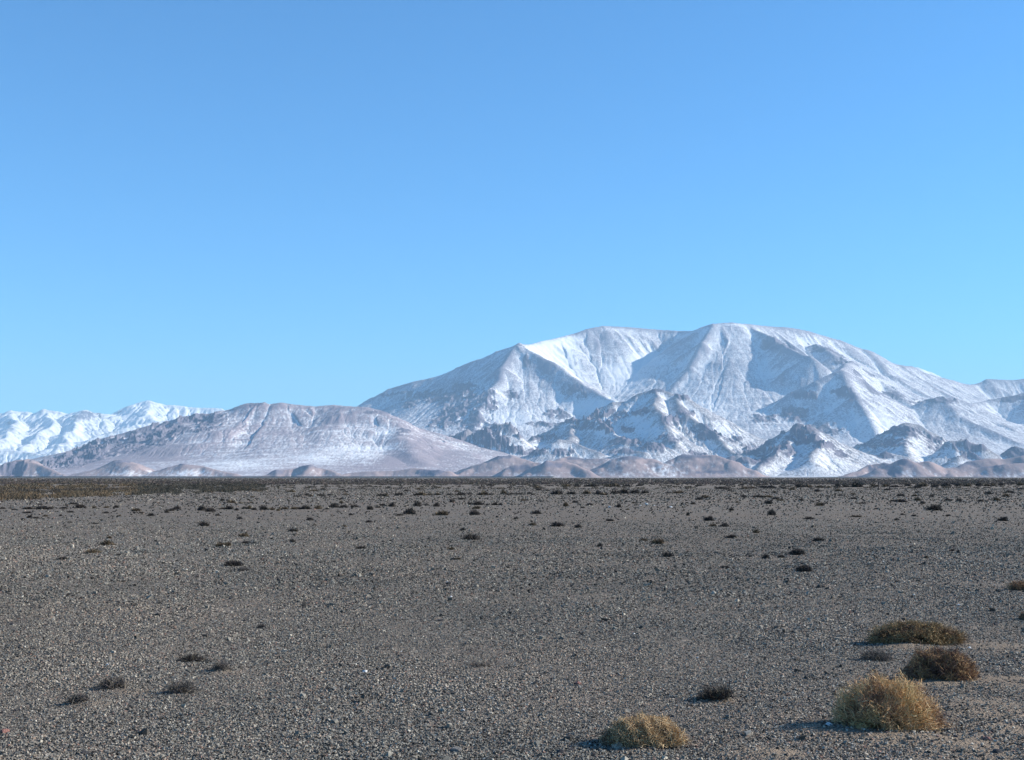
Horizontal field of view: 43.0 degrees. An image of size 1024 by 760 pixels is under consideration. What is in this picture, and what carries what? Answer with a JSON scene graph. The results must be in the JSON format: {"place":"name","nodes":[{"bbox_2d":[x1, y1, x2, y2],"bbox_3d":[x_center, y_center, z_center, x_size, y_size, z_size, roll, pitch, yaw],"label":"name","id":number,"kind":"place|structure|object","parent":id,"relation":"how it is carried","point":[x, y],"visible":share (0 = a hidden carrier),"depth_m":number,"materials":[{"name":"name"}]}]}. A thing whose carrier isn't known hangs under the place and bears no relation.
{"place":"outdoors","nodes":[
{"label":"outdoors","id":0,"kind":"place"},
{"bbox_2d":[0,400,224,464],"bbox_3d":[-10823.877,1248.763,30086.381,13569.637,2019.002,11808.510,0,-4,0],"label":"snow mountains","id":1,"kind":"structure","parent":0,"point":[30,435],"depth_m":31608.82,"materials":[{"name":"white snow"}]},
{"bbox_2d":[0,402,522,476],"bbox_3d":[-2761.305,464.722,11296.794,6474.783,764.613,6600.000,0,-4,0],"label":"pale ridge","id":2,"kind":"structure","parent":0,"point":[253,439],"depth_m":11922.05,"materials":[{"name":"white snow"}]},
{"bbox_2d":[0,477,1023,759],"bbox_3d":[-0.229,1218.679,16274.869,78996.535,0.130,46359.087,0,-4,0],"label":"ground","id":3,"kind":"structure","parent":0,"point":[524,515],"depth_m":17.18,"materials":[{"name":"grey gravel"}]},
{"bbox_2d":[0,728,9,732],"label":"stone","id":4,"kind":"object","parent":3,"relation":"on","point":[5,730],"visible":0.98,"depth_m":8.01,"materials":[{"name":"pink stone"}]},
{"bbox_2d":[35,506,48,508],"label":"desert shrub","id":5,"kind":"object","parent":3,"relation":"on","point":[42,507],"visible":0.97,"depth_m":65.22,"materials":[{"name":"black plant"}]},
{"bbox_2d":[66,690,89,704],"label":"desert shrub","id":6,"kind":"object","parent":3,"relation":"on","point":[75,698],"visible":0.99,"depth_m":9.03,"materials":[{"name":"plant"}]},
{"bbox_2d":[73,503,86,507],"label":"desert shrub","id":7,"kind":"object","parent":3,"relation":"on","point":[78,505],"visible":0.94,"depth_m":67.63,"materials":[{"name":"brown plant"}]},
{"bbox_2d":[84,547,100,552],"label":"desert shrub","id":8,"kind":"object","parent":3,"relation":"on","point":[91,550],"visible":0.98,"depth_m":27.62,"materials":[{"name":"brown plant"}]},
{"bbox_2d":[99,538,116,544],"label":"desert shrub","id":9,"kind":"object","parent":3,"relation":"on","point":[107,542],"visible":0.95,"depth_m":30.84,"materials":[{"name":"brown plant"}]},
{"bbox_2d":[90,675,130,689],"bbox_3d":[-3.005,2.249,9.723,0.288,0.135,0.266,3,-5,-38],"label":"desert shrub","id":10,"kind":"object","parent":3,"relation":"on","point":[113,684],"visible":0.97,"depth_m":9.70,"materials":[{"name":"plant"}]},
{"bbox_2d":[0,481,267,500],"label":"dry grass","id":11,"kind":"structure","parent":3,"relation":"on","point":[21,491],"depth_m":154.46,"materials":[{"name":"brown plant"}]},
{"bbox_2d":[161,677,199,693],"bbox_3d":[-2.409,2.215,9.485,0.250,0.150,0.281,4,-6,-43],"label":"desert shrub","id":12,"kind":"object","parent":3,"relation":"on","point":[186,687],"visible":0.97,"depth_m":9.46,"materials":[{"name":"plant"}]},
{"bbox_2d":[175,652,208,661],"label":"desert shrub","id":13,"kind":"object","parent":3,"relation":"on","point":[190,657],"visible":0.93,"depth_m":11.13,"materials":[{"name":"plant"}]},
{"bbox_2d":[197,505,205,510],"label":"desert shrub","id":14,"kind":"object","parent":3,"relation":"on","point":[201,508],"visible":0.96,"depth_m":61.97,"materials":[{"name":"black plant"}]},
{"bbox_2d":[198,520,209,525],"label":"desert shrub","id":15,"kind":"object","parent":3,"relation":"on","point":[202,523],"visible":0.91,"depth_m":42.12,"materials":[{"name":"black plant"}]},
{"bbox_2d":[204,507,216,511],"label":"desert shrub","id":16,"kind":"object","parent":3,"relation":"on","point":[208,509],"visible":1,"depth_m":59.92,"materials":[{"name":"black plant"}]},
{"bbox_2d":[210,659,232,670],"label":"desert shrub","id":17,"kind":"object","parent":3,"relation":"on","point":[222,666],"visible":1,"depth_m":10.51,"materials":[{"name":"grey plant"}]},
{"bbox_2d":[223,560,242,565],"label":"desert shrub","id":18,"kind":"object","parent":3,"relation":"on","point":[233,563],"visible":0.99,"depth_m":23.90,"materials":[{"name":"brown plant"}]},
{"bbox_2d":[237,566,249,570],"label":"desert shrub","id":19,"kind":"object","parent":3,"relation":"on","point":[243,568],"visible":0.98,"depth_m":22.58,"materials":[{"name":"brown plant"}]},
{"bbox_2d":[238,531,249,536],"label":"desert shrub","id":20,"kind":"object","parent":3,"relation":"on","point":[243,535],"visible":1,"depth_m":34.61,"materials":[{"name":"brown plant"}]},
{"bbox_2d":[259,505,267,509],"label":"desert shrub","id":21,"kind":"object","parent":3,"relation":"on","point":[263,507],"visible":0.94,"depth_m":63.03,"materials":[{"name":"black plant"}]},
{"bbox_2d":[288,528,298,531],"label":"desert shrub","id":22,"kind":"object","parent":3,"relation":"on","point":[294,529],"visible":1,"depth_m":37.83,"materials":[{"name":"black plant"}]},
{"bbox_2d":[301,505,311,508],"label":"desert shrub","id":23,"kind":"object","parent":3,"relation":"on","point":[306,507],"visible":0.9,"depth_m":65.25,"materials":[{"name":"brown plant"}]},
{"bbox_2d":[328,502,338,507],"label":"desert shrub","id":24,"kind":"object","parent":3,"relation":"on","point":[334,505],"visible":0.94,"depth_m":68.92,"materials":[{"name":"brown plant"}]},
{"bbox_2d":[366,505,373,509],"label":"desert shrub","id":25,"kind":"object","parent":3,"relation":"on","point":[369,507],"visible":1,"depth_m":64.14,"materials":[{"name":"black plant"}]},
{"bbox_2d":[402,507,415,513],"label":"desert shrub","id":26,"kind":"object","parent":3,"relation":"on","point":[407,511],"visible":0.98,"depth_m":55.44,"materials":[{"name":"black plant"}]},
{"bbox_2d":[412,501,421,505],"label":"desert shrub","id":27,"kind":"object","parent":3,"relation":"on","point":[419,503],"visible":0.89,"depth_m":71.58,"materials":[{"name":"brown plant"}]},
{"bbox_2d":[433,510,451,514],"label":"desert shrub","id":28,"kind":"object","parent":3,"relation":"on","point":[443,512],"visible":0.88,"depth_m":54.59,"materials":[{"name":"brown plant"}]},
{"bbox_2d":[450,747,461,751],"bbox_3d":[-0.321,2.120,7.448,0.072,0.040,0.056,-1,-10,-13],"label":"stone","id":29,"kind":"object","parent":3,"relation":"on","point":[457,749],"visible":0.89,"depth_m":7.43,"materials":[{"name":"grey stone"}]},
{"bbox_2d":[462,533,480,539],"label":"desert shrub","id":30,"kind":"object","parent":3,"relation":"on","point":[469,536],"visible":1,"depth_m":33.35,"materials":[{"name":"black plant"}]},
{"bbox_2d":[468,509,479,514],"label":"desert shrub","id":31,"kind":"object","parent":3,"relation":"on","point":[474,512],"visible":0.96,"depth_m":55.37,"materials":[{"name":"black plant"}]},
{"bbox_2d":[472,501,482,504],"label":"desert shrub","id":32,"kind":"object","parent":3,"relation":"on","point":[477,503],"visible":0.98,"depth_m":74.44,"materials":[{"name":"brown plant"}]},
{"bbox_2d":[470,660,491,666],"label":"desert shrub","id":33,"kind":"object","parent":3,"relation":"on","point":[478,664],"visible":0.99,"depth_m":10.98,"materials":[{"name":"plant"}]},
{"bbox_2d":[0,478,1023,484],"bbox_3d":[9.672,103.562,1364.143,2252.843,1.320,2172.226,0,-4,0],"label":"scrub","id":34,"kind":"object","parent":3,"relation":"on","point":[455,481],"visible":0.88,"depth_m":440.27,"materials":[{"name":"brown plant"}]},
{"bbox_2d":[529,509,541,513],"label":"desert shrub","id":35,"kind":"object","parent":3,"relation":"on","point":[536,512],"visible":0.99,"depth_m":57.14,"materials":[{"name":"black plant"}]},
{"bbox_2d":[550,489,562,494],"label":"desert shrub","id":36,"kind":"object","parent":3,"relation":"on","point":[556,492],"visible":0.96,"depth_m":120.88,"materials":[{"name":"brown plant"}]},
{"bbox_2d":[550,521,565,526],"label":"desert shrub","id":37,"kind":"object","parent":3,"relation":"on","point":[555,524],"visible":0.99,"depth_m":42.11,"materials":[{"name":"black plant"}]},
{"bbox_2d":[619,487,629,493],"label":"desert shrub","id":38,"kind":"object","parent":3,"relation":"on","point":[625,491],"visible":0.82,"depth_m":129.41,"materials":[{"name":"brown plant"}]},
{"bbox_2d":[630,488,639,493],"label":"desert shrub","id":39,"kind":"object","parent":3,"relation":"on","point":[635,491],"visible":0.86,"depth_m":129.34,"materials":[{"name":"brown plant"}]},
{"bbox_2d":[249,483,1023,488],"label":"scrub","id":40,"kind":"object","parent":3,"relation":"on","point":[491,487],"visible":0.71,"depth_m":215.24,"materials":[{"name":"brown plant"}]},
{"bbox_2d":[596,710,690,748],"bbox_3d":[0.778,2.054,7.683,0.597,0.212,0.417,0,-4,0],"label":"desert shrub","id":41,"kind":"object","parent":3,"relation":"on","point":[649,730],"visible":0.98,"depth_m":7.59,"materials":[{"name":"beige plant"}]},
{"bbox_2d":[651,537,667,543],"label":"desert shrub","id":42,"kind":"object","parent":3,"relation":"on","point":[659,541],"visible":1,"depth_m":31.63,"materials":[{"name":"brown plant"}]},
{"bbox_2d":[661,551,672,556],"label":"desert shrub","id":43,"kind":"object","parent":3,"relation":"on","point":[669,554],"visible":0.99,"depth_m":26.62,"materials":[{"name":"black plant"}]},
{"bbox_2d":[702,515,713,520],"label":"desert shrub","id":44,"kind":"object","parent":3,"relation":"on","point":[710,518],"visible":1,"depth_m":48.81,"materials":[{"name":"black plant"}]},
{"bbox_2d":[693,676,737,700],"bbox_3d":[1.426,2.172,9.232,0.340,0.191,0.289,-2,-5,27],"label":"desert shrub","id":45,"kind":"object","parent":3,"relation":"on","point":[722,693],"visible":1,"depth_m":9.19,"materials":[{"name":"brown plant"}]},
{"bbox_2d":[725,533,737,537],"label":"desert shrub","id":46,"kind":"object","parent":3,"relation":"on","point":[731,536],"visible":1,"depth_m":34.31,"materials":[{"name":"black plant"}]},
{"bbox_2d":[763,499,772,503],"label":"desert shrub","id":47,"kind":"object","parent":3,"relation":"on","point":[768,502],"visible":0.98,"depth_m":79.34,"materials":[{"name":"brown plant"}]},
{"bbox_2d":[767,509,775,514],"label":"desert shrub","id":48,"kind":"object","parent":3,"relation":"on","point":[771,512],"visible":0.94,"depth_m":55.45,"materials":[{"name":"black plant"}]},
{"bbox_2d":[788,549,805,554],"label":"desert shrub","id":49,"kind":"object","parent":3,"relation":"on","point":[797,552],"visible":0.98,"depth_m":27.04,"materials":[{"name":"black plant"}]},
{"bbox_2d":[794,483,805,486],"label":"desert shrub","id":50,"kind":"object","parent":3,"relation":"on","point":[798,484],"visible":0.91,"depth_m":210.58,"materials":[{"name":"brown plant"}]},
{"bbox_2d":[794,564,812,571],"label":"desert shrub","id":51,"kind":"object","parent":3,"relation":"on","point":[803,568],"visible":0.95,"depth_m":22.30,"materials":[{"name":"brown plant"}]},
{"bbox_2d":[812,536,824,540],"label":"desert shrub","id":52,"kind":"object","parent":3,"relation":"on","point":[818,539],"visible":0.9,"depth_m":32.47,"materials":[{"name":"black plant"}]},
{"bbox_2d":[849,481,863,486],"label":"desert shrub","id":53,"kind":"object","parent":3,"relation":"on","point":[854,484],"visible":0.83,"depth_m":210.59,"materials":[{"name":"brown plant"}]},
{"bbox_2d":[859,649,895,660],"bbox_3d":[3.152,2.361,11.255,0.320,0.144,0.316,-4,-6,41],"label":"desert shrub","id":54,"kind":"object","parent":3,"relation":"on","point":[881,655],"visible":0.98,"depth_m":11.22,"materials":[{"name":"brown plant"}]},
{"bbox_2d":[829,668,956,732],"bbox_3d":[2.395,2.029,8.240,0.802,0.414,0.664,0,-4,0],"label":"desert shrub","id":55,"kind":"object","parent":3,"relation":"on","point":[899,705],"visible":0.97,"depth_m":8.13,"materials":[{"name":"beige plant"}]},
{"bbox_2d":[895,498,907,501],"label":"desert shrub","id":56,"kind":"object","parent":3,"relation":"on","point":[900,500],"visible":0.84,"depth_m":82.81,"materials":[{"name":"brown plant"}]},
{"bbox_2d":[864,617,970,645],"bbox_3d":[3.852,2.382,12.367,1.019,0.268,0.679,0,-4,0],"label":"desert shrub","id":57,"kind":"object","parent":3,"relation":"on","point":[909,631],"visible":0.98,"depth_m":12.26,"materials":[{"name":"brown plant"}]},
{"bbox_2d":[926,503,942,510],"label":"desert shrub","id":58,"kind":"object","parent":3,"relation":"on","point":[935,507],"visible":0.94,"depth_m":62.98,"materials":[{"name":"plant"}]},
{"bbox_2d":[897,642,979,681],"bbox_3d":[3.312,2.190,10.112,0.662,0.303,0.477,0,-4,0],"label":"desert shrub","id":59,"kind":"object","parent":3,"relation":"on","point":[940,664],"visible":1,"depth_m":10.01,"materials":[{"name":"brown plant"}]},
{"bbox_2d":[939,483,951,486],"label":"desert shrub","id":60,"kind":"object","parent":3,"relation":"on","point":[946,484],"visible":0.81,"depth_m":223.37,"materials":[{"name":"brown plant"}]},
{"bbox_2d":[990,749,1002,752],"bbox_3d":[2.771,2.117,7.422,0.082,0.033,0.056,-4,8,-34],"label":"stone","id":61,"kind":"object","parent":3,"relation":"on","point":[997,750],"visible":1,"depth_m":7.40,"materials":[{"name":"grey stone"}]},
{"bbox_2d":[997,516,1008,520],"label":"desert shrub","id":62,"kind":"object","parent":3,"relation":"on","point":[1002,519],"visible":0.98,"depth_m":47.54,"materials":[{"name":"black plant"}]},
{"bbox_2d":[1005,578,1023,590],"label":"desert shrub","id":63,"kind":"object","parent":3,"relation":"on","point":[1017,585],"visible":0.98,"depth_m":18.53,"materials":[{"name":"brown plant"}]},
{"bbox_2d":[1017,611,1023,619],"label":"desert shrub","id":64,"kind":"object","parent":3,"relation":"on","point":[1022,615],"visible":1,"depth_m":14.59,"materials":[{"name":"brown plant"}]},
{"bbox_2d":[0,454,1023,477],"bbox_3d":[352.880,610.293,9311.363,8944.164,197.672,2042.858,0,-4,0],"label":"brown hills","id":65,"kind":"structure","parent":0,"point":[682,465],"depth_m":9191.90,"materials":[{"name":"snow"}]},
{"bbox_2d":[0,0,1023,413],"label":"sky","id":66,"kind":"structure","parent":0,"point":[224,204],"materials":[{"name":"blue"}]},
{"bbox_2d":[357,322,1023,477],"bbox_3d":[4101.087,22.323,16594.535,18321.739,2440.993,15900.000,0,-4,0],"label":"snowy mountain","id":67,"kind":"structure","parent":0,"point":[765,382],"depth_m":18122.57,"materials":[{"name":"white snow"}]},
{"bbox_2d":[449,388,1023,477],"bbox_3d":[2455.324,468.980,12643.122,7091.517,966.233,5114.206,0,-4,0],"label":"foothills","id":68,"kind":"structure","parent":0,"point":[662,425],"depth_m":12594.74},
{"bbox_2d":[915,367,941,377],"bbox_3d":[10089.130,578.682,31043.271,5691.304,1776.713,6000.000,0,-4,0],"label":"snow peak","id":69,"kind":"structure","parent":0,"point":[925,371],"depth_m":30999.71,"materials":[{"name":"white snow"}]}
]}

